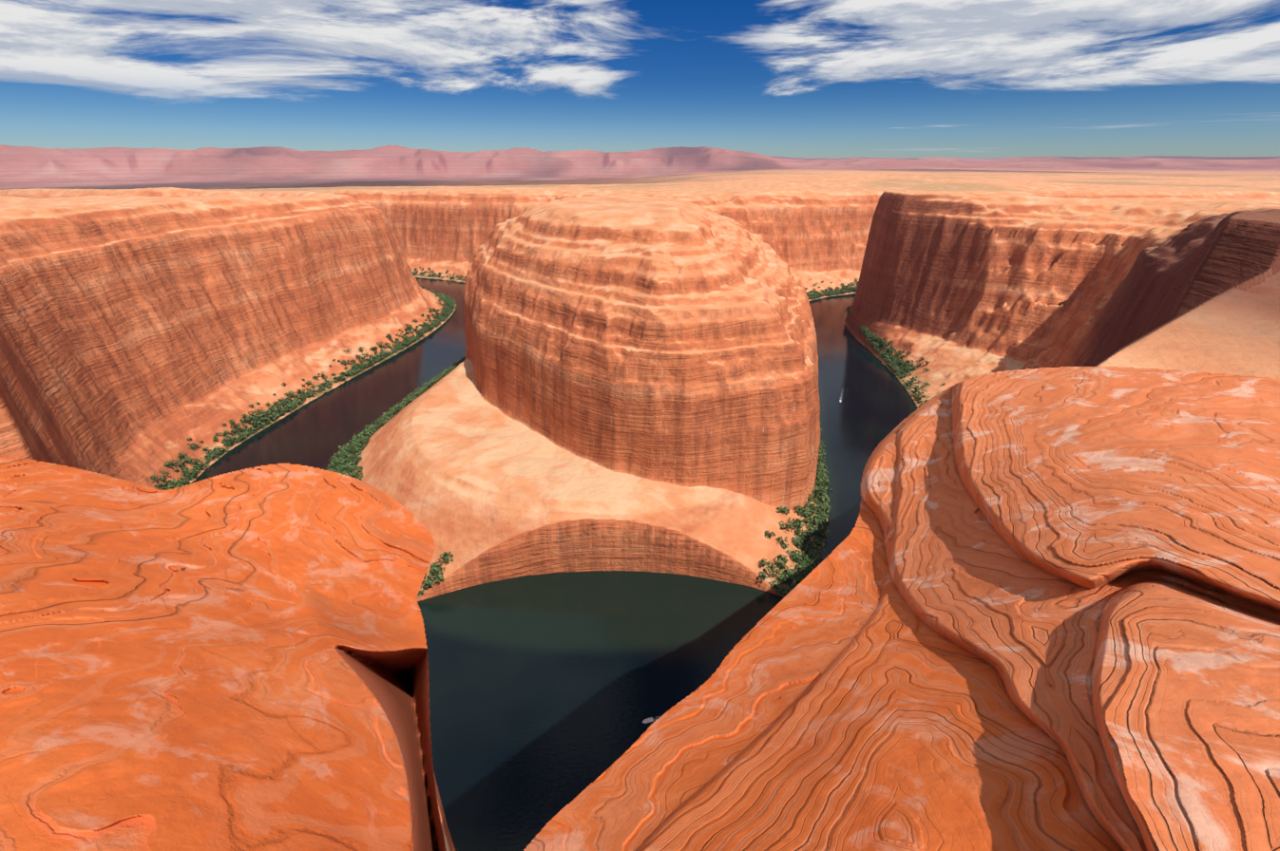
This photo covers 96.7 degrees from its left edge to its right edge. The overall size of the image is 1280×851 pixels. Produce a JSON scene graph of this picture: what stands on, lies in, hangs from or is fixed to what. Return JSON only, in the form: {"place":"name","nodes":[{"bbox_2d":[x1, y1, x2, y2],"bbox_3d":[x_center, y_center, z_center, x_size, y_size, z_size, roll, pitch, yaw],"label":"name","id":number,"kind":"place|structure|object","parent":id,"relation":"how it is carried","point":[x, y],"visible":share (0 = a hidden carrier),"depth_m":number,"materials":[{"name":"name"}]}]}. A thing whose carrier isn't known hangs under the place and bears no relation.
{"place":"outdoors","nodes":[
{"label":"outdoors","id":0,"kind":"place"},
{"bbox_2d":[191,277,917,850],"bbox_3d":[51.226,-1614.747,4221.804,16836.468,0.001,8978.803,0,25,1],"label":"river water","id":1,"kind":"structure","parent":0,"point":[549,694],"depth_m":407.09,"materials":[{"name":"teal liquid"}]},
{"bbox_2d":[642,717,653,724],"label":"boat","id":2,"kind":"object","parent":1,"relation":"on","point":[648,720],"visible":1,"depth_m":341.71,"materials":[{"name":"grey plastic"}]},
{"bbox_2d":[0,144,1279,850],"bbox_3d":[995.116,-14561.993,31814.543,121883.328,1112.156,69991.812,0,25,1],"label":"canyon terrain","id":3,"kind":"structure","parent":0,"point":[630,384],"depth_m":632.55,"materials":[{"name":"orange stone"}]},
{"bbox_2d":[149,266,945,850],"bbox_3d":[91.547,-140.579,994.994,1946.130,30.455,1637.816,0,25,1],"label":"riverside shrubs","id":4,"kind":"object","parent":3,"relation":"on","point":[345,460],"visible":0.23,"depth_m":659.87,"materials":[{"name":"green plant"}]},
{"bbox_2d":[0,366,1279,850],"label":"rim rock","id":5,"kind":"object","parent":3,"relation":"on","point":[1030,610],"visible":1,"depth_m":3.06,"materials":[{"name":"stone"}]},
{"bbox_2d":[0,0,1279,158],"label":"sky","id":6,"kind":"structure","parent":0,"point":[804,79],"materials":[{"name":"blue"}]}
]}

